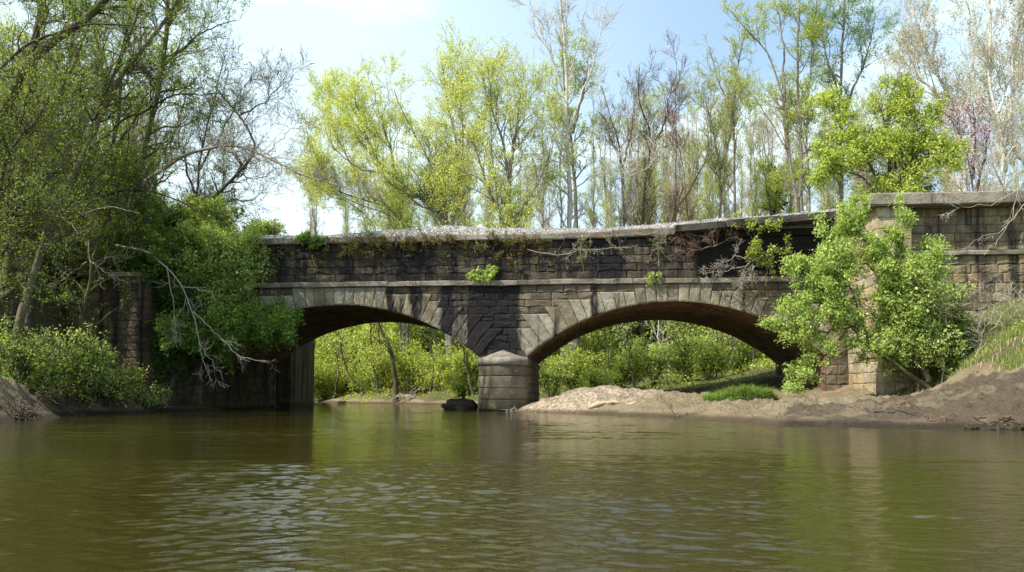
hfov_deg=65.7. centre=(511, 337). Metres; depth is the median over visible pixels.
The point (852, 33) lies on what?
tree
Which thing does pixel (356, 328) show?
shrub
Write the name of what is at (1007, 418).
earth clod
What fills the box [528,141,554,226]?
bare tree
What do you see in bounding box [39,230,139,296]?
dead branch
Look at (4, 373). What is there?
undergrowth
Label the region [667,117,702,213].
bare tree
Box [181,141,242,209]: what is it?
tree
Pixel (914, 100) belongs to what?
bare tree
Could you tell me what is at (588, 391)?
gravel
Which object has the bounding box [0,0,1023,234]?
sky
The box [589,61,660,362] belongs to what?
bare tree
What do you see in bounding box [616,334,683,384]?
shrub
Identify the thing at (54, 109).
tree
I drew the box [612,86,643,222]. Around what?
bare tree
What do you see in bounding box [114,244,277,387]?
dead branch
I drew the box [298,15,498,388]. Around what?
willow tree
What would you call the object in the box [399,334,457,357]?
shrub
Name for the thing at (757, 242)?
wall sapling
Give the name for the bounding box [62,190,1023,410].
stone bridge
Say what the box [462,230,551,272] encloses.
creeper
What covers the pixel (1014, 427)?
earth clod
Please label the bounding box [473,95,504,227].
bare tree
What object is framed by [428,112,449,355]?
bare tree
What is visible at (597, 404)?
driftwood log
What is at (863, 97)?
bare tree
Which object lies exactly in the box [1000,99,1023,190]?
bare tree
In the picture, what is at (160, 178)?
tree
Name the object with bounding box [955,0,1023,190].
bare tree
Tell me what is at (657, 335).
young tree
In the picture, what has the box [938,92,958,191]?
bare tree
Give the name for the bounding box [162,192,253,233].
shrub
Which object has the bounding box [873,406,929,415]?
fallen branch
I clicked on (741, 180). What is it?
bare tree
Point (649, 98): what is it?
bare tree
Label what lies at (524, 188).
bare tree
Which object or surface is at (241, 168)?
tree
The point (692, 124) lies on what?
bare tree
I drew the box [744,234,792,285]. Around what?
wall sapling
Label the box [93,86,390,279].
tree
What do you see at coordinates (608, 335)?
shrub
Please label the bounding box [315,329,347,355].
shrub
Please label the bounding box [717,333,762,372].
shrub
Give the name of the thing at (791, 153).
bare tree
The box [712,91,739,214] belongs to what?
bare tree
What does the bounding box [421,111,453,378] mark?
bare tree
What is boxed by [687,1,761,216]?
tree
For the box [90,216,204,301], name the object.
shrub
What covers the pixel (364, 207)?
bare tree
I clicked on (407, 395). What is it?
root tangle
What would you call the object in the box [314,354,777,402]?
forest undergrowth
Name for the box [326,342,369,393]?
shrub
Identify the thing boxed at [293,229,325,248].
creeper
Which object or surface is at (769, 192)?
tree
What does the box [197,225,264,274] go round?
shrub
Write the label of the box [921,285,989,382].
bare sapling
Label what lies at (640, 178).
bare tree
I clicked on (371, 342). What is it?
young tree
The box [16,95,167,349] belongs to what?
tree
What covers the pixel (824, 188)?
bare tree
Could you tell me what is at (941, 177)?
bare tree
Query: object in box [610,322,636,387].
young tree
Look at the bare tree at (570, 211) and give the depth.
66.18 m
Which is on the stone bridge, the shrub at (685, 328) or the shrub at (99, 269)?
the shrub at (99, 269)
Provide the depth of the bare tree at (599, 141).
105.76 m
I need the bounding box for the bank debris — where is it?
[0,341,1023,426]
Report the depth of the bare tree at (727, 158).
100.25 m
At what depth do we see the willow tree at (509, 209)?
63.17 m
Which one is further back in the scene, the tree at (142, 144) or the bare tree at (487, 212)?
the bare tree at (487, 212)
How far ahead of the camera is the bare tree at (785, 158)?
80.41 m
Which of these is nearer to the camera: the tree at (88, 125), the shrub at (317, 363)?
the tree at (88, 125)
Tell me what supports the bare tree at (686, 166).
on the ground at (865, 405)
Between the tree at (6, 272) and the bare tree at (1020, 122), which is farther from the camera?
the bare tree at (1020, 122)
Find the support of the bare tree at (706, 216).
on the ground at (865, 405)
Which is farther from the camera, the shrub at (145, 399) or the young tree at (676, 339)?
the young tree at (676, 339)
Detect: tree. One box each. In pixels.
[0,0,118,285]
[0,0,173,153]
[0,0,199,197]
[0,0,213,357]
[0,0,258,342]
[0,1,86,162]
[0,13,32,170]
[0,52,130,320]
[1,108,240,244]
[10,48,66,227]
[12,59,69,168]
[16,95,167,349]
[23,0,136,222]
[27,76,92,190]
[54,172,135,333]
[56,0,224,189]
[58,59,122,220]
[62,38,121,213]
[66,0,252,277]
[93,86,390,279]
[98,25,215,212]
[98,84,159,200]
[127,120,167,209]
[149,27,279,206]
[152,40,317,234]
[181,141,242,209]
[280,65,432,392]
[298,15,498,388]
[300,174,322,234]
[301,146,327,234]
[323,333,354,398]
[324,327,364,395]
[333,150,359,392]
[334,171,357,233]
[348,169,382,231]
[356,323,390,394]
[361,322,398,402]
[378,107,407,324]
[398,120,416,227]
[415,34,577,228]
[415,325,454,392]
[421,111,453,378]
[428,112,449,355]
[438,115,484,225]
[450,340,475,395]
[453,137,480,226]
[461,137,480,226]
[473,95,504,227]
[479,191,496,226]
[491,0,669,382]
[510,152,533,227]
[516,149,536,227]
[522,61,564,369]
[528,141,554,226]
[535,173,558,227]
[539,22,603,361]
[575,78,609,344]
[588,89,621,227]
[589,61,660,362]
[595,114,626,227]
[596,158,614,227]
[598,321,637,378]
[606,114,635,226]
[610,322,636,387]
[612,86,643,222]
[618,45,698,374]
[619,90,653,222]
[619,145,643,223]
[631,131,661,225]
[633,93,658,214]
[633,107,659,225]
[633,130,655,219]
[637,86,661,214]
[641,320,671,348]
[643,92,665,223]
[646,107,690,222]
[647,107,676,222]
[648,30,718,371]
[652,81,677,217]
[655,165,688,366]
[656,135,678,222]
[657,159,683,221]
[657,320,702,381]
[658,121,689,218]
[665,130,703,219]
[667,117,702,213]
[669,73,699,220]
[677,143,691,221]
[681,105,705,220]
[682,53,753,333]
[682,102,704,219]
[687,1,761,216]
[689,88,722,335]
[689,325,737,377]
[697,106,728,218]
[698,66,730,215]
[710,76,744,357]
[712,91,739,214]
[717,166,736,217]
[718,0,846,212]
[718,331,740,373]
[726,334,754,368]
[729,121,755,217]
[732,72,768,363]
[736,82,781,215]
[748,97,782,214]
[749,85,784,211]
[749,116,771,215]
[749,154,798,362]
[754,181,956,395]
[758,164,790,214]
[765,57,809,212]
[782,135,798,211]
[784,108,814,212]
[789,0,900,206]
[793,146,814,211]
[803,65,844,210]
[804,68,976,205]
[811,99,845,207]
[815,132,836,210]
[819,163,853,208]
[823,109,848,207]
[835,106,860,208]
[845,103,873,205]
[847,94,871,192]
[848,84,884,194]
[851,137,877,196]
[860,109,880,181]
[862,43,912,190]
[875,0,1015,191]
[877,72,943,192]
[893,118,918,183]
[896,50,932,192]
[929,79,959,190]
[935,92,1003,191]
[935,108,961,191]
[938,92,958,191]
[939,0,1023,163]
[949,93,974,191]
[953,49,1008,190]
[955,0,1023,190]
[980,138,996,188]
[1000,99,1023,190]
[1010,80,1023,179]
[1011,146,1023,190]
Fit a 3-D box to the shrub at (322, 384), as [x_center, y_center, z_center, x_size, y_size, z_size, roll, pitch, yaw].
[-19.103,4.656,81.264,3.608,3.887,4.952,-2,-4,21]
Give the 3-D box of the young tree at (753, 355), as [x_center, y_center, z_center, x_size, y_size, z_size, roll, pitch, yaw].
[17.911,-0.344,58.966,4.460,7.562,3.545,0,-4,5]
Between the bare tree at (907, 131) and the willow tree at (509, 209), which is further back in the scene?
the bare tree at (907, 131)
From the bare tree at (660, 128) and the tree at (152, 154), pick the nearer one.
the tree at (152, 154)
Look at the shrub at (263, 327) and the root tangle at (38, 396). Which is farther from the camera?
the shrub at (263, 327)
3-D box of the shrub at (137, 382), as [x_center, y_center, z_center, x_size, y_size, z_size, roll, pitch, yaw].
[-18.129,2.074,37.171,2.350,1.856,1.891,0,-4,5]
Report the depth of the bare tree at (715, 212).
93.78 m
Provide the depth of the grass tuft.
33.20 m
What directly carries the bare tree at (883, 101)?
on the ground at (865, 405)
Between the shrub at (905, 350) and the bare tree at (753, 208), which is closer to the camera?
the shrub at (905, 350)
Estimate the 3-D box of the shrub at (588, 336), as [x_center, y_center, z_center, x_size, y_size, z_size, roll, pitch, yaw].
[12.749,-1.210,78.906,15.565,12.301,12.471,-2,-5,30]
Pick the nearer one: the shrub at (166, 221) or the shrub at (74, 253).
the shrub at (74, 253)
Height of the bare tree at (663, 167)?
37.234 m
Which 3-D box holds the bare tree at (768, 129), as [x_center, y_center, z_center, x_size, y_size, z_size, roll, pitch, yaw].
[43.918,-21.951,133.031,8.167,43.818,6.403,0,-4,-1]
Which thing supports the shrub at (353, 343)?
on the ground at (865, 405)
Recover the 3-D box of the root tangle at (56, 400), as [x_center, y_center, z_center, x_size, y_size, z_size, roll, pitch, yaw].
[-18.936,2.642,32.713,1.499,1.187,0.984,-3,-5,40]
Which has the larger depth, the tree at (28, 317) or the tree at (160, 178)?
the tree at (160, 178)
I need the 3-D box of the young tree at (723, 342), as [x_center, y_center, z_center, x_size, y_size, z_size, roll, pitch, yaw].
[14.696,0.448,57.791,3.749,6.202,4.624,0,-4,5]
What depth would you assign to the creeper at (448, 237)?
40.72 m
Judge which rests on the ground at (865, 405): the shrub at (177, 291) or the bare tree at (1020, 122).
the bare tree at (1020, 122)
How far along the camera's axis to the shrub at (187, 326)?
38.58 m
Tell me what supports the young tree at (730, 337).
on the ground at (865, 405)
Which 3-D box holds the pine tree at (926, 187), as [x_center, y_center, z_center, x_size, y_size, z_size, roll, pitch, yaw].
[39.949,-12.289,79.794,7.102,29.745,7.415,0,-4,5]
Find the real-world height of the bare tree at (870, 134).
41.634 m
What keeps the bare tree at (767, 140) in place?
on the ground at (865, 405)
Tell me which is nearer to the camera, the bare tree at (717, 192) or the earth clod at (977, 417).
the earth clod at (977, 417)
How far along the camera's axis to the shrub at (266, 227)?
43.05 m
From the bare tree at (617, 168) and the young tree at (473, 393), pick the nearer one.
the young tree at (473, 393)
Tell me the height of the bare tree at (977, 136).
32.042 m
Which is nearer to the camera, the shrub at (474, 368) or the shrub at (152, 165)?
the shrub at (152, 165)
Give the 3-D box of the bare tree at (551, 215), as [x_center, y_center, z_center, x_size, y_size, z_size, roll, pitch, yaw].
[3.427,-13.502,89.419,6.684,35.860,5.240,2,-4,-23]
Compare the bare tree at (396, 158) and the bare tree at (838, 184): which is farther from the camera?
the bare tree at (838, 184)
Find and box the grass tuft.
[691,383,782,401]
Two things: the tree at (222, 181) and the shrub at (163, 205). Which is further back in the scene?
the tree at (222, 181)
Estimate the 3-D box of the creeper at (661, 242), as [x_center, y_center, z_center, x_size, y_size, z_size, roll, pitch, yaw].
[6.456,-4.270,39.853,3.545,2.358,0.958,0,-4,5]
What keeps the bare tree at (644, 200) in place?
on the ground at (865, 405)
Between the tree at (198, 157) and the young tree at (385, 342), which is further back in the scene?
the young tree at (385, 342)
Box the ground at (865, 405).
[0,248,1023,428]
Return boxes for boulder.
[441,398,477,408]
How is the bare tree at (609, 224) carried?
on the ground at (865, 405)
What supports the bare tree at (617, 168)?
on the ground at (865, 405)
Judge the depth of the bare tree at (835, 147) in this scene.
127.22 m
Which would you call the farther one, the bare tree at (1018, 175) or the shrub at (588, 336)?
the bare tree at (1018, 175)
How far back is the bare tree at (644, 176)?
99.92 m
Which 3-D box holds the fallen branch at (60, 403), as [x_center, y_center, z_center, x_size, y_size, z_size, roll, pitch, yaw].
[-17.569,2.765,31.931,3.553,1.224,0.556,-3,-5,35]
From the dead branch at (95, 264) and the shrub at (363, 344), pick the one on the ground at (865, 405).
the shrub at (363, 344)
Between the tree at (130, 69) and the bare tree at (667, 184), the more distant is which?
the bare tree at (667, 184)
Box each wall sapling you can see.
[730,209,783,285]
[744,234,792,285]
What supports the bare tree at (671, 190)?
on the ground at (865, 405)
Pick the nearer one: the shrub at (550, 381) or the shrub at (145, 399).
the shrub at (145, 399)
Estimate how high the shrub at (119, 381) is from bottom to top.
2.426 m
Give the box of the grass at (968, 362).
[902,297,1023,394]
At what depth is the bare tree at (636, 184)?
115.55 m
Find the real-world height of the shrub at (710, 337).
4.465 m
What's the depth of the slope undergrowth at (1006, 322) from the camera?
31.58 m
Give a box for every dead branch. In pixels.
[6,182,139,252]
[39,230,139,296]
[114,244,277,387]
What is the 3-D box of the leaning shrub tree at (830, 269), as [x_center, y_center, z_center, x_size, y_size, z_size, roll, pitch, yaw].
[14.077,-1.910,32.853,8.000,9.093,2.747,0,-4,5]
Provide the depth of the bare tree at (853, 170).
102.40 m
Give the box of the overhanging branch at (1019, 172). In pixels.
[923,120,1023,255]
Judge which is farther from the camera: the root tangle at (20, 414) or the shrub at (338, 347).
the shrub at (338, 347)
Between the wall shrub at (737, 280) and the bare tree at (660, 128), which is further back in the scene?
the bare tree at (660, 128)
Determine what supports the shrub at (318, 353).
on the ground at (865, 405)
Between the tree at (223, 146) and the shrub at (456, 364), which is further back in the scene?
the shrub at (456, 364)
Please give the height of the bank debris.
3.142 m
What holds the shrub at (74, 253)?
on the ground at (865, 405)
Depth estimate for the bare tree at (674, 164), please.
119.18 m
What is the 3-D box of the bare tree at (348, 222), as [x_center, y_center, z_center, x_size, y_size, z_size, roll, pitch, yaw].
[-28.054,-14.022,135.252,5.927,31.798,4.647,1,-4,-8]
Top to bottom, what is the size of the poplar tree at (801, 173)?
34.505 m
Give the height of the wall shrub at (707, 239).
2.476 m
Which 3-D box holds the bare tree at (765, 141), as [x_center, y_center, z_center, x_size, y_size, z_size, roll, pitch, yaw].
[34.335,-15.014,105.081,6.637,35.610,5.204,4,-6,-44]
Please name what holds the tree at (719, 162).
on the ground at (865, 405)
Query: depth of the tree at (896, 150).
51.15 m
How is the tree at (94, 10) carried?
on the ground at (865, 405)
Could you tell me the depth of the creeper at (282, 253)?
41.40 m
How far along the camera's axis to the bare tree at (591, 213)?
81.59 m
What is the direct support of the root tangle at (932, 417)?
on the ground at (865, 405)
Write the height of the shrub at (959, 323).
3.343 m
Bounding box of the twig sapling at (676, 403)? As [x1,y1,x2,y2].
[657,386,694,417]
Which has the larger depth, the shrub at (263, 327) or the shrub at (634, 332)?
the shrub at (634, 332)
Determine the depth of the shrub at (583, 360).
55.89 m
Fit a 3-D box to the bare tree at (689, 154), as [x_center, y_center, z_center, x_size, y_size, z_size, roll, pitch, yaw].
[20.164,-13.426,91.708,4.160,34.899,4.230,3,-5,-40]
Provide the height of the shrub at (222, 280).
6.302 m
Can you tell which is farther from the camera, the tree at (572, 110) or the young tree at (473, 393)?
the tree at (572, 110)
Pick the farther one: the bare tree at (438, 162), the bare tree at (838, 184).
the bare tree at (838, 184)
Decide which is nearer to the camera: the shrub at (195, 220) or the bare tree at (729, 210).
the shrub at (195, 220)
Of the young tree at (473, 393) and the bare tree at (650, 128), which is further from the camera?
the bare tree at (650, 128)
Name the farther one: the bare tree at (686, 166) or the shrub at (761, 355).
the bare tree at (686, 166)
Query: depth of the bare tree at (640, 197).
94.75 m
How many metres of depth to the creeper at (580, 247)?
40.09 m
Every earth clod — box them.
[962,425,979,428]
[974,415,987,419]
[979,427,995,429]
[997,415,1014,421]
[1006,425,1023,429]
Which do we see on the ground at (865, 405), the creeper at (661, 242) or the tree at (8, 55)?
the tree at (8, 55)
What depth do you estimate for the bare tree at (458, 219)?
92.46 m
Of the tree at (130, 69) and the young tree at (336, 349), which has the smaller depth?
the tree at (130, 69)
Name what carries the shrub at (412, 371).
on the ground at (865, 405)
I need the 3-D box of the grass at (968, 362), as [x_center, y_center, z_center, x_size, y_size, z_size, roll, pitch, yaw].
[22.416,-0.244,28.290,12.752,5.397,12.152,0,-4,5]
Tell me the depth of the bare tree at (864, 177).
80.84 m
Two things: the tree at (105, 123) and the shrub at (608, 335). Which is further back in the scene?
the shrub at (608, 335)
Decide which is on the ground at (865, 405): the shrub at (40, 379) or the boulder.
the shrub at (40, 379)
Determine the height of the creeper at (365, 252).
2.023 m
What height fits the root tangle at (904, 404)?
0.885 m
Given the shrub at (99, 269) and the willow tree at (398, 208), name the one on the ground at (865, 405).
the willow tree at (398, 208)
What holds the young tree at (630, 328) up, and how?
on the ground at (865, 405)
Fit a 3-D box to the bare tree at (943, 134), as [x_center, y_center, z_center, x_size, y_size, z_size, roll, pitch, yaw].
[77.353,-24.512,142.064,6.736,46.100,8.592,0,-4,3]
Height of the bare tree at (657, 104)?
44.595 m
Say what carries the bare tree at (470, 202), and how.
on the ground at (865, 405)
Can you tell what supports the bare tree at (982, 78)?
on the ground at (865, 405)
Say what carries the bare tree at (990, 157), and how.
on the ground at (865, 405)
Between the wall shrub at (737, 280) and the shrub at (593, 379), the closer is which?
the wall shrub at (737, 280)
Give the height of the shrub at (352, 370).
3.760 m
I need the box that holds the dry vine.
[527,240,633,262]
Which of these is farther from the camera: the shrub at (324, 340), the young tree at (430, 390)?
the shrub at (324, 340)
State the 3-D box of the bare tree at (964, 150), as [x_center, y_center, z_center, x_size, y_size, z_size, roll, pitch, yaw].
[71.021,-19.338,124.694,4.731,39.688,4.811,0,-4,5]
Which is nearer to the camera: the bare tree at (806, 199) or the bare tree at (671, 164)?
the bare tree at (806, 199)
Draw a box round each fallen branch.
[51,393,83,415]
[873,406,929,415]
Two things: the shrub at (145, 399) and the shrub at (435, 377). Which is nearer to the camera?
the shrub at (145, 399)
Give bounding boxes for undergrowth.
[0,255,66,385]
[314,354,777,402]
[949,296,1023,356]
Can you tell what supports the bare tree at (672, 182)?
on the ground at (865, 405)
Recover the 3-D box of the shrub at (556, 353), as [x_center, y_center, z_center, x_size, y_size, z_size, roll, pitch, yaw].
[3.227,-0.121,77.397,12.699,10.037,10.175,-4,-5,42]
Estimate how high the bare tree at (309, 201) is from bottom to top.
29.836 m
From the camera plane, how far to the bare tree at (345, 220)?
89.92 m
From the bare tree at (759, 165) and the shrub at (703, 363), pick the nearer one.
the shrub at (703, 363)
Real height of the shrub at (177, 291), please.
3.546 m
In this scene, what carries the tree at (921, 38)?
on the ground at (865, 405)
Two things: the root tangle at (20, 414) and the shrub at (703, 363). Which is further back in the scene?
the shrub at (703, 363)
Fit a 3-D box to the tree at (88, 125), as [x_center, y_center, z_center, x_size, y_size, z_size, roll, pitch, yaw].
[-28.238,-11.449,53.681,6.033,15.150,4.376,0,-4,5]
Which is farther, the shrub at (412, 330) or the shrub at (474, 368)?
the shrub at (412, 330)
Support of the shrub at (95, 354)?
on the ground at (865, 405)
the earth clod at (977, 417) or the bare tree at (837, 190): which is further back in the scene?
the bare tree at (837, 190)
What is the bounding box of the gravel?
[518,385,711,415]
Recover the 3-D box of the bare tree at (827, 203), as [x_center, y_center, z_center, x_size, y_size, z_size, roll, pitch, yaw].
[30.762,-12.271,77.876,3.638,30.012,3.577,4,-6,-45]
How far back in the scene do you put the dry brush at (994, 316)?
31.52 m
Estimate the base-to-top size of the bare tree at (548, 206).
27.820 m
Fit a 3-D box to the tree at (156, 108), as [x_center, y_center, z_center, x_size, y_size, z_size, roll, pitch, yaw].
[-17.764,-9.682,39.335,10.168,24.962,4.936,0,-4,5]
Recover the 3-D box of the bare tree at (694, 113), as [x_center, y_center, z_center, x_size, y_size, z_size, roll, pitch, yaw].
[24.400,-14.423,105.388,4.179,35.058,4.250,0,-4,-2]
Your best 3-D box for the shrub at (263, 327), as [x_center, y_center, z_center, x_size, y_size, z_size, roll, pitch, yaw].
[-13.411,-0.789,40.712,5.472,3.771,5.530,1,-4,-20]
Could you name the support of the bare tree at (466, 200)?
on the ground at (865, 405)
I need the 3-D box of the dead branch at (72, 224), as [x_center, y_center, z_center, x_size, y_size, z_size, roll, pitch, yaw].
[-18.799,-4.872,33.155,6.505,3.146,2.086,1,-4,-9]
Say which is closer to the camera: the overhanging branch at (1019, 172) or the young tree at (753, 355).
the overhanging branch at (1019, 172)
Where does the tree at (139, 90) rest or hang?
on the ground at (865, 405)
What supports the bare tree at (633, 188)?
on the ground at (865, 405)
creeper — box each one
[267,240,328,266]
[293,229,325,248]
[317,227,392,261]
[378,226,475,258]
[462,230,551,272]
[466,264,498,282]
[554,231,626,270]
[607,229,671,273]
[642,271,662,285]
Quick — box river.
[0,402,1023,571]
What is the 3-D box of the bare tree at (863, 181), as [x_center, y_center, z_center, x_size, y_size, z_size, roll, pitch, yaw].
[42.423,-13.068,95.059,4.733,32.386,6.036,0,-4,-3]
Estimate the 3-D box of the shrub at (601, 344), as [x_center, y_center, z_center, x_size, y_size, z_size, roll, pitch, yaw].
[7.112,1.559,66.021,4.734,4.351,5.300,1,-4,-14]
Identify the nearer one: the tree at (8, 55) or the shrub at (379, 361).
the tree at (8, 55)
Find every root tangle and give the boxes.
[0,391,51,419]
[35,385,58,407]
[47,389,70,409]
[394,389,419,402]
[885,393,920,408]
[921,413,953,421]
[970,414,1021,429]
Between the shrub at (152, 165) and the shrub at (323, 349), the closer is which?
the shrub at (152, 165)
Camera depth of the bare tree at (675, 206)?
73.05 m
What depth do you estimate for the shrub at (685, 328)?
78.91 m
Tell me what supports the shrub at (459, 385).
on the ground at (865, 405)
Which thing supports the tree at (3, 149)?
on the ground at (865, 405)
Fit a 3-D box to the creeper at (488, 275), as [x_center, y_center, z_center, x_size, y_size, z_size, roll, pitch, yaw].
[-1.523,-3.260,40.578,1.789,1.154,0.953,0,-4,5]
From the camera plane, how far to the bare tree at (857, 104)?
146.24 m
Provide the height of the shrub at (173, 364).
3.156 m
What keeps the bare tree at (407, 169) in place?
on the ground at (865, 405)
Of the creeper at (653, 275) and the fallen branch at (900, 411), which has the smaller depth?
the fallen branch at (900, 411)
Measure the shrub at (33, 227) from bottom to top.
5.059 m
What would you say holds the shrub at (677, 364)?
on the ground at (865, 405)
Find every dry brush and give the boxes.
[940,292,1023,334]
[961,278,1023,319]
[964,280,1023,355]
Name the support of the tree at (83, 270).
on the ground at (865, 405)
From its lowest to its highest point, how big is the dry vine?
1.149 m
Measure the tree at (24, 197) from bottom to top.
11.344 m
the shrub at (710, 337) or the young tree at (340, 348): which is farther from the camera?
the young tree at (340, 348)
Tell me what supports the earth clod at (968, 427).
on the ground at (865, 405)
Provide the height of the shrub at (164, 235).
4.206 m
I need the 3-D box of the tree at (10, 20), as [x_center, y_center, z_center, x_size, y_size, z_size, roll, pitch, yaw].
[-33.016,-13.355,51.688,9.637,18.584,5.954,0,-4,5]
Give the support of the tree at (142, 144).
on the ground at (865, 405)
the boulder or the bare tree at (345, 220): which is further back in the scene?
the bare tree at (345, 220)
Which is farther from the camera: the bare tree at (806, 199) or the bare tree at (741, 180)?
the bare tree at (741, 180)
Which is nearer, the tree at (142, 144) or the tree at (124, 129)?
the tree at (142, 144)
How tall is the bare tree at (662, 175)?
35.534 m
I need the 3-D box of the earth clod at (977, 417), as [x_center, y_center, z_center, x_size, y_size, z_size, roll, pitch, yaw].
[12.215,2.121,20.667,0.334,0.176,0.312,-4,-5,43]
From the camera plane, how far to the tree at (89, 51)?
42.03 m
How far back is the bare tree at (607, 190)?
94.54 m
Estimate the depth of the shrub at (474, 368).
61.59 m
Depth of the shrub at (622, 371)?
56.54 m
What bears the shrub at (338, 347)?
on the ground at (865, 405)
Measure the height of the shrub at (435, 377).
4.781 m
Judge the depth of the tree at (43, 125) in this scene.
39.28 m
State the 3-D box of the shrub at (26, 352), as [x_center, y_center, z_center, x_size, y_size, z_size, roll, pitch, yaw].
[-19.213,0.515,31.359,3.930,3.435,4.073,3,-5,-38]
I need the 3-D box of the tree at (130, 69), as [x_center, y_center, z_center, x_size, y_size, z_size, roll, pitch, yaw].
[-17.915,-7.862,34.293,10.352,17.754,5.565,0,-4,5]
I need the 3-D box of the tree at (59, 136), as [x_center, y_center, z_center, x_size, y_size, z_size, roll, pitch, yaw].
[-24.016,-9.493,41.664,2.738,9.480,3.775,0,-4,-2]
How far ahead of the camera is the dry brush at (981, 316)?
31.42 m
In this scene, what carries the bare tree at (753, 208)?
on the ground at (865, 405)
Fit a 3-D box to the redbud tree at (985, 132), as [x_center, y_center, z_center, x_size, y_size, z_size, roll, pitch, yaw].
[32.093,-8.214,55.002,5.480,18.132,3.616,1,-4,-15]
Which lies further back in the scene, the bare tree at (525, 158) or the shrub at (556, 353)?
the bare tree at (525, 158)
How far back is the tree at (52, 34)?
30.66 m
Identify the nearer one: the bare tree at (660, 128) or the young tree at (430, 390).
the young tree at (430, 390)
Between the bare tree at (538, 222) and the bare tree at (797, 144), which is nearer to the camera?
the bare tree at (797, 144)
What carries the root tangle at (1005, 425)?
on the ground at (865, 405)
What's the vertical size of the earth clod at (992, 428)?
0.360 m
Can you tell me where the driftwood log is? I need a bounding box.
[588,397,646,408]
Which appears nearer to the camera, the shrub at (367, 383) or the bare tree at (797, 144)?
the shrub at (367, 383)
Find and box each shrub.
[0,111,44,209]
[0,171,79,269]
[0,203,119,294]
[0,306,79,388]
[7,346,77,397]
[31,318,122,405]
[43,137,170,223]
[55,358,145,407]
[61,217,141,282]
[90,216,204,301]
[111,362,152,397]
[130,379,175,408]
[131,192,198,235]
[133,210,202,270]
[138,190,183,229]
[145,263,224,318]
[147,338,203,386]
[148,307,251,377]
[155,217,283,318]
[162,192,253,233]
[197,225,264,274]
[201,284,304,356]
[241,214,288,235]
[314,338,348,398]
[314,351,349,401]
[314,365,343,400]
[315,324,367,391]
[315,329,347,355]
[315,330,359,390]
[315,341,353,393]
[323,323,374,339]
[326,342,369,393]
[337,359,371,393]
[353,322,427,385]
[355,331,421,396]
[357,371,391,394]
[386,339,443,393]
[388,323,466,367]
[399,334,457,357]
[414,346,464,390]
[430,339,478,396]
[441,368,477,396]
[460,348,478,385]
[539,358,578,397]
[541,344,566,368]
[543,341,614,390]
[564,333,622,369]
[566,320,699,369]
[576,361,617,387]
[587,320,666,364]
[596,320,689,362]
[596,344,650,388]
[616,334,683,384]
[648,328,726,380]
[660,322,703,350]
[670,215,744,261]
[675,333,740,379]
[691,326,740,371]
[700,238,762,293]
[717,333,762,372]
[752,348,770,363]
[861,245,976,391]
[932,294,980,366]
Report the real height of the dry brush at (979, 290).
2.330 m

